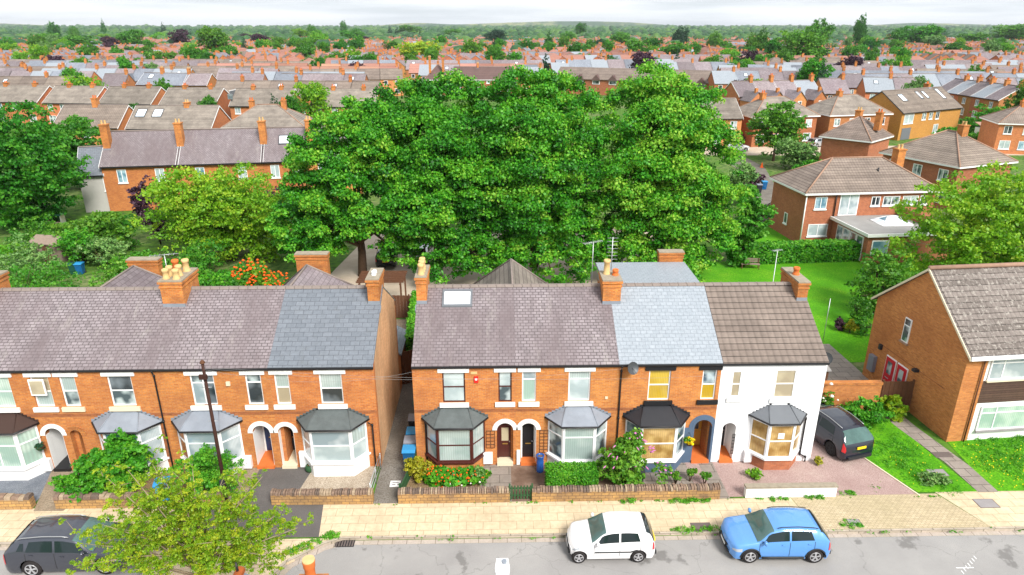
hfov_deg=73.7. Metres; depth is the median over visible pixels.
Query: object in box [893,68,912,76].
terraced house
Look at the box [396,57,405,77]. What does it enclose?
suburban house
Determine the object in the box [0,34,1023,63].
distant houses
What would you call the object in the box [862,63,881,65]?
terraced house
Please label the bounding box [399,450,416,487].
board fence
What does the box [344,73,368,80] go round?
terraced house
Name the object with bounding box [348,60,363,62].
terraced house
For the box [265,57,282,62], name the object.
terraced house
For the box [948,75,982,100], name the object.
suburban house
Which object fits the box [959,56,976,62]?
terraced house
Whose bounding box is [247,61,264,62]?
terraced house
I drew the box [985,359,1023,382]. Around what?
window
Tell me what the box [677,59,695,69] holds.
terraced house
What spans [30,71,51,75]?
terraced house
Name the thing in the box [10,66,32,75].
terraced house
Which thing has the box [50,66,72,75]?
terraced house
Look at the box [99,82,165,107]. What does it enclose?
suburban house
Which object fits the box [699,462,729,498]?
garden path
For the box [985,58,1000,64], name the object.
terraced house
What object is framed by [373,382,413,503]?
alley path
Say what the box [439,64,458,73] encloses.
terraced house
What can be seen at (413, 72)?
terraced house
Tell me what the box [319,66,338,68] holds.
terraced house
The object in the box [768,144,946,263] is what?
suburban house
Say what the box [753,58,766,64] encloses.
terraced house
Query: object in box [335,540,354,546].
drain grate
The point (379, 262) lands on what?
parked car
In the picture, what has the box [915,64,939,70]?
terraced house
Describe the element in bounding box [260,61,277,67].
terraced house
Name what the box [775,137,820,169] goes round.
willow tree
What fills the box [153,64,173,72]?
terraced house
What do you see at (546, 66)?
conifer tree
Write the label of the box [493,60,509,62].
terraced house
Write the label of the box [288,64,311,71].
terraced house
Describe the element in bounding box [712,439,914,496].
driveway
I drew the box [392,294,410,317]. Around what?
timber fence
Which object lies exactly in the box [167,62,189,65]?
terraced house
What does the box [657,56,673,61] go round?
terraced house
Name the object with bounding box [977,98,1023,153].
suburban house
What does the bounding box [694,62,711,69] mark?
terraced house
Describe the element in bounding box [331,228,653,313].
car park
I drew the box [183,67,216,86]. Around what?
suburban house
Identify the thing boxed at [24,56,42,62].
terraced house
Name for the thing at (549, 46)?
garden tree
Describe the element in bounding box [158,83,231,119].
suburban house
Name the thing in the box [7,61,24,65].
terraced house
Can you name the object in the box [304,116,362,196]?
suburban house
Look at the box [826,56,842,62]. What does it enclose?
terraced house
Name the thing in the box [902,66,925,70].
terraced house
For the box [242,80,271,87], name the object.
terraced house
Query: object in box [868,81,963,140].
suburban house
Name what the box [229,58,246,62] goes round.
terraced house
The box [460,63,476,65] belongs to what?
terraced house
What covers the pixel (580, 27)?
garden tree
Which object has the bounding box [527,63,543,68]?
terraced house
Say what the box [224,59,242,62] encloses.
terraced house
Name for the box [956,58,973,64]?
terraced house
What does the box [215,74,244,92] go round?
terraced house
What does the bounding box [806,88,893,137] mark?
suburban house
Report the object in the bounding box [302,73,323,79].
terraced house
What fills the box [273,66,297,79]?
terraced house
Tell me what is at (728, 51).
garden tree
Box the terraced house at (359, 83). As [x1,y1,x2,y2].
[351,80,382,96]
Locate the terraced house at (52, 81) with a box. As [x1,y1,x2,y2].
[44,76,74,87]
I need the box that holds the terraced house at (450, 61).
[441,56,457,62]
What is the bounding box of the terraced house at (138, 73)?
[133,69,153,81]
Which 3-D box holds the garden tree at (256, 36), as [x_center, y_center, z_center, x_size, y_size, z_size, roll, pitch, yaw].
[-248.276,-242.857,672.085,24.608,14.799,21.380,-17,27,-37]
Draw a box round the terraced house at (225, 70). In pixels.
[216,63,238,77]
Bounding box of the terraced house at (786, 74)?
[782,71,805,79]
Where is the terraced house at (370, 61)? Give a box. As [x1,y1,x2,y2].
[364,56,379,62]
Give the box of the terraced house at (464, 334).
[411,257,547,467]
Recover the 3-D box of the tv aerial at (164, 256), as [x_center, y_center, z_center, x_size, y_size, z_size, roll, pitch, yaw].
[-17.157,-0.737,34.007,1.310,1.913,0.400,-7,22,-17]
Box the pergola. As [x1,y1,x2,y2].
[356,271,406,300]
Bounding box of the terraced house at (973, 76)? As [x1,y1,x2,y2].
[959,73,986,80]
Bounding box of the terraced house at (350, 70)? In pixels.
[334,65,357,71]
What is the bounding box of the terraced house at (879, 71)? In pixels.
[868,65,892,72]
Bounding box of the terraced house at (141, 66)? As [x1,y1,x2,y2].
[137,60,146,68]
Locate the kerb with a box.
[0,526,1023,574]
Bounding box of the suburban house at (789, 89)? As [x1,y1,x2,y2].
[773,73,807,106]
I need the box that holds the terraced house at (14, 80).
[0,76,22,84]
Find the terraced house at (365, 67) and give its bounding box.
[359,66,378,68]
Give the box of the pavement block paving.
[791,494,989,529]
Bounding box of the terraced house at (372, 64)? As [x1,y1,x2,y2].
[361,59,379,65]
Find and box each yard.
[396,319,406,328]
[511,464,615,501]
[823,344,868,379]
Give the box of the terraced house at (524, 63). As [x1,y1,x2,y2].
[510,60,526,78]
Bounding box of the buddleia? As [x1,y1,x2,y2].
[595,426,672,484]
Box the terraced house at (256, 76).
[241,67,267,79]
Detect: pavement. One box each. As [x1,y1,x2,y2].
[0,507,178,541]
[319,498,797,536]
[936,491,1023,526]
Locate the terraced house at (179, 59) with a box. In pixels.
[162,56,180,61]
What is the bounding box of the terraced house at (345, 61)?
[331,56,347,63]
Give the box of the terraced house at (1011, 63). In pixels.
[1001,62,1018,64]
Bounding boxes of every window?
[0,373,20,412]
[0,435,23,467]
[15,426,45,467]
[22,373,59,411]
[49,116,55,122]
[52,373,85,411]
[98,434,104,449]
[100,372,140,411]
[103,434,139,444]
[116,169,128,183]
[138,424,166,464]
[154,168,165,181]
[177,432,188,458]
[183,371,221,410]
[184,433,222,460]
[195,167,204,173]
[219,423,244,460]
[234,107,240,113]
[238,167,247,177]
[239,371,268,409]
[268,370,295,409]
[270,165,280,178]
[301,428,312,461]
[309,432,352,461]
[313,370,347,408]
[350,423,368,461]
[426,424,437,460]
[436,430,471,461]
[437,369,468,407]
[472,422,484,460]
[494,368,515,406]
[518,368,540,406]
[547,421,562,459]
[562,428,595,460]
[564,367,595,405]
[594,421,606,459]
[625,420,641,447]
[640,428,677,459]
[643,367,675,404]
[674,422,685,459]
[696,366,722,404]
[726,371,742,401]
[730,121,736,128]
[747,418,769,457]
[765,426,795,457]
[769,370,796,402]
[782,212,787,224]
[791,425,801,455]
[802,133,810,141]
[806,119,811,126]
[806,224,827,237]
[813,197,827,210]
[833,118,840,126]
[837,194,859,215]
[870,196,880,206]
[870,240,889,254]
[881,196,900,206]
[899,317,912,345]
[902,195,918,205]
[903,113,914,124]
[912,163,922,176]
[921,113,926,120]
[928,112,933,119]
[931,124,937,133]
[935,111,939,119]
[936,168,948,180]
[975,404,1023,432]
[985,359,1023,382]
[998,140,1010,149]
[1003,126,1012,134]
[1016,141,1023,149]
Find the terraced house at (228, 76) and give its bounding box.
[217,73,240,79]
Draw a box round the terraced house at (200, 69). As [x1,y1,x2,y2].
[191,62,209,72]
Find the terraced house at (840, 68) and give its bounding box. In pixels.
[827,62,844,69]
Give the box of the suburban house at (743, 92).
[721,74,759,105]
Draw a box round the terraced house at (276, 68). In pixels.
[258,63,280,71]
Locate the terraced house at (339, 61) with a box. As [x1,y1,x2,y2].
[321,60,340,65]
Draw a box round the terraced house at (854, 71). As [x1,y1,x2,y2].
[845,70,868,72]
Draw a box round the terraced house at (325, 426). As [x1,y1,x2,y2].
[267,268,405,476]
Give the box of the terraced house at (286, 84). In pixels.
[269,74,298,88]
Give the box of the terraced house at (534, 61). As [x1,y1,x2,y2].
[526,60,542,62]
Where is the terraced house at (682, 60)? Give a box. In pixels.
[673,59,690,61]
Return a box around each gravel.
[0,471,50,500]
[301,466,374,488]
[685,462,707,483]
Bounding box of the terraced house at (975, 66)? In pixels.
[965,60,985,68]
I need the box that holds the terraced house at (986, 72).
[964,66,989,77]
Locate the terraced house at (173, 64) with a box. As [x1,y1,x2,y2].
[157,62,175,68]
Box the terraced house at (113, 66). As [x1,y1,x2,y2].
[105,65,119,68]
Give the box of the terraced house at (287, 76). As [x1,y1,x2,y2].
[280,68,302,79]
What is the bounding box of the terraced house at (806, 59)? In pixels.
[789,56,807,61]
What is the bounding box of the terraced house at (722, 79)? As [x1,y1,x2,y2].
[708,65,737,91]
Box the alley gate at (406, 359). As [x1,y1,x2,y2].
[401,349,412,384]
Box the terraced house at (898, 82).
[892,77,921,88]
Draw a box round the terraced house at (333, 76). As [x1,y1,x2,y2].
[323,68,344,79]
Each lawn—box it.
[698,261,948,361]
[745,227,791,241]
[865,418,975,491]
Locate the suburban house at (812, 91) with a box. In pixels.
[794,73,826,105]
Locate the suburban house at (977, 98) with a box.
[967,77,1010,120]
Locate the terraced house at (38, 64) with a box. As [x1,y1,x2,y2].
[26,58,46,65]
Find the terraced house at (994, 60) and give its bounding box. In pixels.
[985,57,1002,61]
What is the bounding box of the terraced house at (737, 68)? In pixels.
[719,62,739,70]
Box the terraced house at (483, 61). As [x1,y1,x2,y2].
[476,57,491,62]
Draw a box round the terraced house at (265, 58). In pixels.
[251,55,267,60]
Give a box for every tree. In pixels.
[0,36,17,46]
[0,42,20,49]
[0,99,93,230]
[11,50,32,58]
[23,32,60,43]
[26,34,45,45]
[27,44,50,58]
[36,40,54,53]
[38,114,101,188]
[41,54,64,59]
[44,33,58,43]
[46,21,60,36]
[52,38,68,44]
[55,45,75,49]
[58,434,313,574]
[59,34,99,44]
[59,67,86,77]
[61,75,107,85]
[65,40,77,46]
[66,25,79,35]
[69,56,91,62]
[74,41,99,54]
[74,78,98,85]
[99,35,119,43]
[100,20,106,32]
[101,42,114,46]
[108,45,123,52]
[115,29,145,43]
[116,54,138,68]
[126,174,172,244]
[127,161,295,262]
[135,46,153,52]
[139,62,158,68]
[142,50,169,58]
[143,39,156,47]
[149,32,166,37]
[153,77,173,90]
[160,21,166,31]
[164,51,177,58]
[167,28,191,42]
[182,42,196,46]
[183,44,204,58]
[194,25,232,50]
[196,94,217,104]
[200,51,218,58]
[209,44,244,54]
[241,36,248,48]
[250,33,270,40]
[255,38,264,47]
[262,39,272,46]
[264,95,410,276]
[269,93,277,103]
[270,36,287,43]
[272,39,283,49]
[278,93,298,110]
[286,37,291,46]
[289,37,300,46]
[290,81,331,122]
[291,28,310,36]
[295,39,307,47]
[295,42,316,56]
[297,100,312,114]
[302,37,313,46]
[306,24,318,32]
[307,30,328,43]
[309,56,326,65]
[316,41,331,52]
[324,50,348,60]
[333,41,347,48]
[338,39,347,45]
[339,20,347,30]
[339,30,354,38]
[343,46,361,55]
[343,53,375,59]
[346,38,363,48]
[348,61,364,65]
[349,68,511,283]
[350,28,365,36]
[354,35,365,46]
[367,51,378,59]
[382,41,398,49]
[394,40,443,56]
[398,24,421,32]
[403,51,419,74]
[424,47,438,59]
[433,35,447,42]
[443,29,460,34]
[459,64,618,283]
[461,38,482,52]
[477,42,491,49]
[484,28,507,40]
[484,44,505,59]
[493,38,507,45]
[504,50,522,59]
[518,38,537,49]
[540,41,556,51]
[542,53,549,70]
[544,30,553,42]
[557,36,571,46]
[560,31,578,39]
[566,41,585,51]
[575,22,586,33]
[576,58,753,281]
[583,44,590,49]
[585,38,596,47]
[593,38,607,44]
[602,39,615,51]
[609,31,636,43]
[624,38,651,51]
[628,49,654,68]
[644,37,665,47]
[657,41,698,53]
[671,25,689,43]
[687,41,701,53]
[699,54,723,61]
[706,30,722,46]
[717,40,730,46]
[719,48,741,55]
[721,188,777,268]
[722,43,736,48]
[727,59,754,66]
[739,49,759,60]
[743,32,760,50]
[745,46,756,52]
[745,100,809,160]
[753,26,769,50]
[754,52,769,60]
[759,54,774,58]
[763,38,789,53]
[774,29,831,56]
[774,48,795,61]
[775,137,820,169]
[785,47,799,54]
[794,57,835,80]
[803,17,835,46]
[808,55,827,62]
[815,63,826,81]
[826,42,838,47]
[833,53,864,65]
[839,44,865,56]
[841,36,853,46]
[844,248,918,316]
[852,13,867,44]
[858,37,869,44]
[860,44,868,52]
[863,37,881,48]
[863,47,880,59]
[879,58,888,65]
[882,160,1023,271]
[883,50,899,53]
[884,28,911,41]
[886,53,912,65]
[888,39,905,46]
[888,45,901,51]
[894,46,912,59]
[900,23,946,42]
[901,74,933,88]
[915,50,931,55]
[923,35,946,44]
[937,42,972,49]
[954,32,990,41]
[954,37,965,43]
[964,64,985,70]
[968,103,1006,130]
[983,39,1002,50]
[989,23,1023,39]
[995,38,1007,43]
[1001,41,1015,51]
[1003,78,1023,108]
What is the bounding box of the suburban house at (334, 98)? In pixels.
[310,84,379,125]
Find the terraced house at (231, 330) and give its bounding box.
[154,251,353,473]
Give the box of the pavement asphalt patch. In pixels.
[200,505,322,537]
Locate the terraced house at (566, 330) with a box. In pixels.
[514,259,622,466]
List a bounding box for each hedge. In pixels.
[404,290,416,350]
[544,460,598,487]
[748,238,845,264]
[838,239,948,261]
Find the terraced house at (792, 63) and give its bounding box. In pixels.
[783,62,801,64]
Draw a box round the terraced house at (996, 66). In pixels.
[986,60,1009,68]
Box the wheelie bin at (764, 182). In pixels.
[761,180,767,188]
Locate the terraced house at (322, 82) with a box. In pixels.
[296,80,325,112]
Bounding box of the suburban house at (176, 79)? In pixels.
[135,66,190,86]
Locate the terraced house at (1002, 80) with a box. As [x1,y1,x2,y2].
[986,77,1017,84]
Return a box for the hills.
[0,21,992,25]
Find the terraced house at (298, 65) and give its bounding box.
[289,63,308,68]
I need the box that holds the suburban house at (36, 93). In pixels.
[0,80,52,122]
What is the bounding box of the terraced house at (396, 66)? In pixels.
[379,63,398,67]
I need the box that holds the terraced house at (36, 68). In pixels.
[23,66,44,70]
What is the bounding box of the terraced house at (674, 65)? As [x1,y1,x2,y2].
[660,62,678,69]
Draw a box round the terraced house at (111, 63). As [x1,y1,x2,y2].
[107,61,127,64]
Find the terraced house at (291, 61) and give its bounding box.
[282,61,300,62]
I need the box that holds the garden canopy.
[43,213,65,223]
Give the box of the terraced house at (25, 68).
[5,63,28,70]
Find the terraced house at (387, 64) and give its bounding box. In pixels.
[379,63,398,65]
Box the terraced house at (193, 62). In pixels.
[181,60,199,65]
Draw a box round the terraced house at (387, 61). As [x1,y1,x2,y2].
[379,60,394,62]
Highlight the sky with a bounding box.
[0,0,1023,26]
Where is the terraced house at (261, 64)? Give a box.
[252,63,270,65]
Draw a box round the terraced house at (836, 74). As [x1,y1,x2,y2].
[823,65,845,77]
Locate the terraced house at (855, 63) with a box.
[835,61,857,66]
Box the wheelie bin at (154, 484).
[152,476,169,500]
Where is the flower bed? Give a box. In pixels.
[421,465,491,488]
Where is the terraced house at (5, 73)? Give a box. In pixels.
[0,71,10,75]
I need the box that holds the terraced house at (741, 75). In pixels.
[736,71,759,80]
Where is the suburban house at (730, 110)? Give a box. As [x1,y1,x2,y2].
[687,98,743,145]
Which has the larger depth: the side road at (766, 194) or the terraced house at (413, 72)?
the terraced house at (413, 72)
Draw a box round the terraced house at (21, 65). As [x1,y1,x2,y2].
[3,62,22,67]
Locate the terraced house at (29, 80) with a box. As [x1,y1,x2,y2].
[18,71,48,84]
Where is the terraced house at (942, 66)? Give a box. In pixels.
[924,60,946,68]
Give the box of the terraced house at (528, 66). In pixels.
[517,64,537,84]
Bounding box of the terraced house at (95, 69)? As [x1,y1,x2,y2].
[79,63,98,72]
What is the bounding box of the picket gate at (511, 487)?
[509,483,532,500]
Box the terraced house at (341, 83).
[324,75,352,87]
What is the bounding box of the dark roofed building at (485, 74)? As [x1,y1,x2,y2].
[453,62,511,92]
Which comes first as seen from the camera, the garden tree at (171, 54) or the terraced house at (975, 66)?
the terraced house at (975, 66)
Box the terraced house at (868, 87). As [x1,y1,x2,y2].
[856,71,894,98]
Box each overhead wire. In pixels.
[205,368,615,379]
[207,367,824,379]
[209,370,410,381]
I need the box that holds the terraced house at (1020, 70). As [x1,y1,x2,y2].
[996,66,1022,72]
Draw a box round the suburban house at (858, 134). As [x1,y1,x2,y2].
[819,107,893,159]
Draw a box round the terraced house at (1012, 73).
[986,68,1017,79]
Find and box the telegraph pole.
[198,360,228,509]
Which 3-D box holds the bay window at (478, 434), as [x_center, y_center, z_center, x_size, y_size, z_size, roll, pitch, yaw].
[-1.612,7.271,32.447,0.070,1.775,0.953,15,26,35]
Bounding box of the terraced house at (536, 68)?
[520,63,541,94]
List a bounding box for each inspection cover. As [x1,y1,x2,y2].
[690,522,712,531]
[846,519,861,525]
[926,469,949,475]
[931,452,953,457]
[972,499,1000,507]
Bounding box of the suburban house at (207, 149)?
[172,119,265,200]
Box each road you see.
[0,535,1023,574]
[703,146,1023,154]
[723,156,773,219]
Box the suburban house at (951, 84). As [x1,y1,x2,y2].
[942,73,970,91]
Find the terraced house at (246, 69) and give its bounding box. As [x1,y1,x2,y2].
[239,68,258,70]
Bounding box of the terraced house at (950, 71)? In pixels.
[940,71,964,72]
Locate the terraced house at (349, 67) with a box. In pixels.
[340,63,358,68]
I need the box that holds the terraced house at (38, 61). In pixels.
[29,56,47,62]
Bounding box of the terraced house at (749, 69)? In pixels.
[740,67,758,70]
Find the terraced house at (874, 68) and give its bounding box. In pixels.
[862,62,880,69]
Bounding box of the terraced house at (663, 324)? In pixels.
[596,249,723,471]
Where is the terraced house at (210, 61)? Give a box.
[199,56,219,62]
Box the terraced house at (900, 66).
[880,61,902,70]
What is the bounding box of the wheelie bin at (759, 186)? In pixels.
[756,183,762,192]
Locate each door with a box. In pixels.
[42,246,51,261]
[264,427,271,449]
[290,428,294,449]
[499,423,510,456]
[522,423,533,456]
[693,420,701,444]
[721,424,725,444]
[835,224,843,239]
[842,227,850,239]
[849,231,856,239]
[856,234,863,260]
[882,356,895,380]
[894,364,906,380]
[900,127,910,139]
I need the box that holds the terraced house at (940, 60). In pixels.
[924,56,941,62]
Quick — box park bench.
[741,258,759,269]
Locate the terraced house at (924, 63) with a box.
[921,58,938,65]
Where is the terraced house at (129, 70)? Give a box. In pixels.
[115,64,135,73]
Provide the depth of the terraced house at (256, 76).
185.00 m
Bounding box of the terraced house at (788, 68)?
[777,67,796,70]
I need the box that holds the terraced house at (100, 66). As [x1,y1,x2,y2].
[86,60,106,67]
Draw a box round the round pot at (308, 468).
[305,464,311,472]
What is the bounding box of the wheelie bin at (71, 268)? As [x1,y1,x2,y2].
[67,262,75,273]
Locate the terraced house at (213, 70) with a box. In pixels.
[207,66,226,76]
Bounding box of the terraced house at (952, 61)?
[942,60,958,62]
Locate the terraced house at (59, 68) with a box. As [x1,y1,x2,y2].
[41,63,61,70]
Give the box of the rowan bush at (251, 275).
[231,257,287,285]
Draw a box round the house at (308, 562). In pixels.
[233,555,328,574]
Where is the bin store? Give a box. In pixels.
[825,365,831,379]
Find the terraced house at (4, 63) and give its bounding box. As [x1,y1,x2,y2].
[0,60,9,65]
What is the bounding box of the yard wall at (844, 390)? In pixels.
[822,380,883,411]
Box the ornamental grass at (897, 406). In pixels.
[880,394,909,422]
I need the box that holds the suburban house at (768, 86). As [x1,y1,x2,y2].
[753,73,782,95]
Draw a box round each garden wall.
[0,492,35,509]
[52,491,153,508]
[175,491,223,504]
[270,487,373,504]
[398,486,509,503]
[532,482,720,501]
[743,482,838,497]
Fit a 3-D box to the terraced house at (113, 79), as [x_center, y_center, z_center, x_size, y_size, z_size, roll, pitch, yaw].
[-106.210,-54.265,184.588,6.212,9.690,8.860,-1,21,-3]
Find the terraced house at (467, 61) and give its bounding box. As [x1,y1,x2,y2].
[460,60,475,62]
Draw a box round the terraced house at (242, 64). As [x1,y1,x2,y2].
[226,61,243,67]
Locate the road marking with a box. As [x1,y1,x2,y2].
[956,556,976,573]
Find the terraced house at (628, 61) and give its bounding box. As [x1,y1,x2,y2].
[624,59,633,67]
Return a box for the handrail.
[369,453,381,487]
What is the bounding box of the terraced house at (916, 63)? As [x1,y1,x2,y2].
[912,62,920,65]
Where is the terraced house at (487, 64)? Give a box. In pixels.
[476,59,493,65]
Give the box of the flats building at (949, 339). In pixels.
[862,262,1023,441]
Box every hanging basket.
[34,436,45,450]
[683,433,694,445]
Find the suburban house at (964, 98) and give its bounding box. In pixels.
[957,76,997,118]
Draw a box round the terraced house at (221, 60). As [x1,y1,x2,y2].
[207,55,224,62]
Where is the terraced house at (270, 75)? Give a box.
[254,71,276,79]
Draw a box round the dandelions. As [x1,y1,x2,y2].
[890,444,1023,486]
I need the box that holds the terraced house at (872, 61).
[863,56,878,62]
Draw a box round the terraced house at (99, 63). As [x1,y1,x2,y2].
[85,62,106,67]
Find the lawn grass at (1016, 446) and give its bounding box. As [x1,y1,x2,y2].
[872,427,1023,496]
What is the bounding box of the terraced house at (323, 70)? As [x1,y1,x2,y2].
[311,69,334,71]
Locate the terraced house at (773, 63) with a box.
[763,58,782,64]
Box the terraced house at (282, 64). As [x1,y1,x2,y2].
[271,59,289,65]
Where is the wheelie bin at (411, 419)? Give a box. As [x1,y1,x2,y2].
[408,413,414,425]
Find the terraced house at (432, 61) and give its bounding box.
[426,60,441,62]
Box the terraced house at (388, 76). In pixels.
[379,63,402,95]
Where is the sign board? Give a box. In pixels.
[389,481,400,486]
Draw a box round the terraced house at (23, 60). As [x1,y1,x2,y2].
[9,59,24,61]
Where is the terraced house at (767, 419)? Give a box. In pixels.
[704,266,832,469]
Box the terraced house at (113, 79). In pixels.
[101,68,135,88]
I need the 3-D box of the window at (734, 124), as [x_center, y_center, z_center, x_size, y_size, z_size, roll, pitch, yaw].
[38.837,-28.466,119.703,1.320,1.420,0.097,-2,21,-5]
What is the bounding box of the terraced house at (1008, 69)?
[996,62,1022,71]
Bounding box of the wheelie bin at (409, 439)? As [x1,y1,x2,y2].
[403,435,416,451]
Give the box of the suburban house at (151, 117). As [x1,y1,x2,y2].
[125,99,230,129]
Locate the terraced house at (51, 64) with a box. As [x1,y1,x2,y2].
[46,63,66,65]
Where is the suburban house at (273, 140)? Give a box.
[257,117,310,200]
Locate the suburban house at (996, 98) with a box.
[982,79,1023,112]
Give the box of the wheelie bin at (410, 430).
[406,426,415,434]
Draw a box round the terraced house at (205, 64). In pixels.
[197,59,216,65]
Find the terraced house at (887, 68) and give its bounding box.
[880,67,899,70]
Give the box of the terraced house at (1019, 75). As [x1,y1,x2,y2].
[1016,73,1023,77]
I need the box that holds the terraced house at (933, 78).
[912,73,940,86]
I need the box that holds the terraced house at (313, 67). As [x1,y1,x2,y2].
[299,61,319,68]
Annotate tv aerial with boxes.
[149,253,178,265]
[583,240,602,282]
[607,237,617,269]
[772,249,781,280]
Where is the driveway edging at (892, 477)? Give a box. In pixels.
[864,457,919,495]
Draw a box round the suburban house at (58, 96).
[42,81,106,123]
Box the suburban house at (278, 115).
[221,97,312,127]
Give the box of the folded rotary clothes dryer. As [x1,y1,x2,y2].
[822,298,830,341]
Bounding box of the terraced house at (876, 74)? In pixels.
[865,73,888,76]
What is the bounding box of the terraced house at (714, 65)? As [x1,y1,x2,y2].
[710,57,727,70]
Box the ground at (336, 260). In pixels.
[0,78,1023,544]
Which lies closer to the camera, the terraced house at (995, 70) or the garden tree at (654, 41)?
the terraced house at (995, 70)
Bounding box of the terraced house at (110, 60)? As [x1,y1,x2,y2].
[101,56,117,61]
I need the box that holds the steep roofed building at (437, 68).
[423,57,445,94]
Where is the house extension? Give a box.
[77,145,109,212]
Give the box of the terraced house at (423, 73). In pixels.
[418,60,438,80]
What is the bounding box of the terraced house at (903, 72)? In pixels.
[893,71,915,72]
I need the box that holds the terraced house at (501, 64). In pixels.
[494,63,509,65]
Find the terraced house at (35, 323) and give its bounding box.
[0,256,162,480]
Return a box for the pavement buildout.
[143,538,333,574]
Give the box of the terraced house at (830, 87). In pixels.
[815,72,850,97]
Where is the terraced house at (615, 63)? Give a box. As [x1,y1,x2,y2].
[607,59,625,67]
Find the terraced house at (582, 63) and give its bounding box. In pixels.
[573,59,590,66]
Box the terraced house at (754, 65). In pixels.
[747,60,769,66]
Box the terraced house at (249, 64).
[235,59,252,65]
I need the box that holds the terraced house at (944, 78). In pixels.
[935,68,960,85]
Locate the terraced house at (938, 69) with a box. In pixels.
[916,66,940,72]
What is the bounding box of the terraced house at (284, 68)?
[278,66,294,71]
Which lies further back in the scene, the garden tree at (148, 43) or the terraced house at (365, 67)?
the garden tree at (148, 43)
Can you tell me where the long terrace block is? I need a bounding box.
[557,67,712,94]
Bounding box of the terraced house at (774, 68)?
[758,63,777,70]
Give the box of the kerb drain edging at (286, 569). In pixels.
[278,542,341,574]
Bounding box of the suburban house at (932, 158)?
[879,121,1018,209]
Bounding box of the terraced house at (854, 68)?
[845,67,862,69]
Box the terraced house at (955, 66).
[945,65,965,68]
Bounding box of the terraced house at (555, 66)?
[549,58,568,74]
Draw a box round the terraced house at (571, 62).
[555,55,574,66]
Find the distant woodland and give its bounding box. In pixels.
[0,24,1022,51]
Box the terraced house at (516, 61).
[510,57,526,62]
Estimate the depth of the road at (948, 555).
27.56 m
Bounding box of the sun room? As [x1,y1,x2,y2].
[974,122,980,133]
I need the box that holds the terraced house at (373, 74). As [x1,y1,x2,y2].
[358,68,379,80]
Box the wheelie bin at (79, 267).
[73,262,86,273]
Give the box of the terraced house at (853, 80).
[837,68,864,93]
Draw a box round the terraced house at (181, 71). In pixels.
[172,69,195,72]
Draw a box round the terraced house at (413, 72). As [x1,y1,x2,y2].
[408,60,426,80]
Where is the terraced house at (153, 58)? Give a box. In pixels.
[137,55,154,60]
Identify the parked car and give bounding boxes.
[3,514,142,574]
[375,246,395,266]
[409,244,433,262]
[566,511,655,562]
[719,506,830,562]
[727,143,749,150]
[807,137,821,146]
[814,403,873,460]
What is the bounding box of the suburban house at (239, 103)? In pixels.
[227,83,301,118]
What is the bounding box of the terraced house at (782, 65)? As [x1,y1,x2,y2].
[770,65,791,66]
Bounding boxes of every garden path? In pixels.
[34,470,74,510]
[223,468,258,504]
[242,467,309,504]
[480,465,511,501]
[643,463,692,484]
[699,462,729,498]
[886,417,997,491]
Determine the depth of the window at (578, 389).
32.04 m
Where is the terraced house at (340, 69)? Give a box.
[320,66,341,72]
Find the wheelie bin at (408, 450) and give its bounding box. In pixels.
[402,444,415,464]
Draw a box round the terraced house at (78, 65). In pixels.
[65,58,86,67]
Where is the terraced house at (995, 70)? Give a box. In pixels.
[982,69,1005,73]
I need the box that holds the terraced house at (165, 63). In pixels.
[147,58,167,65]
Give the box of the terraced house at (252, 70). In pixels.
[232,66,254,72]
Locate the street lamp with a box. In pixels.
[495,558,509,574]
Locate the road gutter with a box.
[0,530,1023,549]
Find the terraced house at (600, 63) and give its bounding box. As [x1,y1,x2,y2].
[590,55,608,67]
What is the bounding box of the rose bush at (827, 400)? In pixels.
[821,382,838,404]
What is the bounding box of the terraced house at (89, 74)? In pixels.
[78,71,101,82]
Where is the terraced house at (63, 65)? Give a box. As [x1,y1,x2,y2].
[44,61,65,67]
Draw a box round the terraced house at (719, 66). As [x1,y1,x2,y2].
[716,65,736,70]
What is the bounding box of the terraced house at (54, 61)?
[47,60,65,62]
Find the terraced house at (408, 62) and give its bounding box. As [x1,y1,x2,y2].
[406,56,423,80]
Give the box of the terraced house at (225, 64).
[216,63,234,65]
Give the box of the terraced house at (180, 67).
[174,66,191,68]
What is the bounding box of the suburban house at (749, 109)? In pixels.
[739,90,820,146]
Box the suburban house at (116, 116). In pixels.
[54,95,133,144]
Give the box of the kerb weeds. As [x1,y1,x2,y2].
[288,484,1020,554]
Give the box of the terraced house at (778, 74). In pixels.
[758,65,783,79]
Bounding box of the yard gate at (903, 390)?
[879,379,915,412]
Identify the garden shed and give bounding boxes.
[30,234,79,264]
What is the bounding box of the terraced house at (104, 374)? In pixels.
[50,258,198,475]
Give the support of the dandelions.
on the lawn grass at (1016, 446)
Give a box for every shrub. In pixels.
[0,232,63,275]
[0,240,36,265]
[2,259,85,287]
[4,215,70,249]
[40,210,135,255]
[48,470,105,502]
[49,226,108,260]
[54,227,95,263]
[70,427,162,493]
[71,235,132,264]
[88,255,135,286]
[96,214,143,251]
[108,249,165,264]
[161,237,233,280]
[164,261,209,274]
[167,442,246,494]
[198,269,241,285]
[215,261,261,284]
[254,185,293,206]
[403,455,434,482]
[469,464,488,485]
[670,471,681,483]
[686,468,697,481]
[699,471,711,482]
[728,159,760,184]
[736,183,761,203]
[745,467,764,480]
[749,172,766,184]
[792,159,821,168]
[799,153,818,163]
[814,455,823,465]
[834,316,845,330]
[837,395,894,429]
[842,319,859,332]
[846,296,873,322]
[851,316,871,335]
[917,470,952,486]
[931,126,973,133]
[957,117,972,127]
[968,131,978,139]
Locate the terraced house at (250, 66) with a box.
[243,66,260,67]
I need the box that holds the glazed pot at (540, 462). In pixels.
[536,453,544,472]
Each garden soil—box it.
[104,473,171,493]
[156,469,234,506]
[406,466,479,488]
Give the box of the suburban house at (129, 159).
[97,120,180,210]
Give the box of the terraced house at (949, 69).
[940,69,960,70]
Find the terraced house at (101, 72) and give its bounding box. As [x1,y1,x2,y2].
[97,68,115,78]

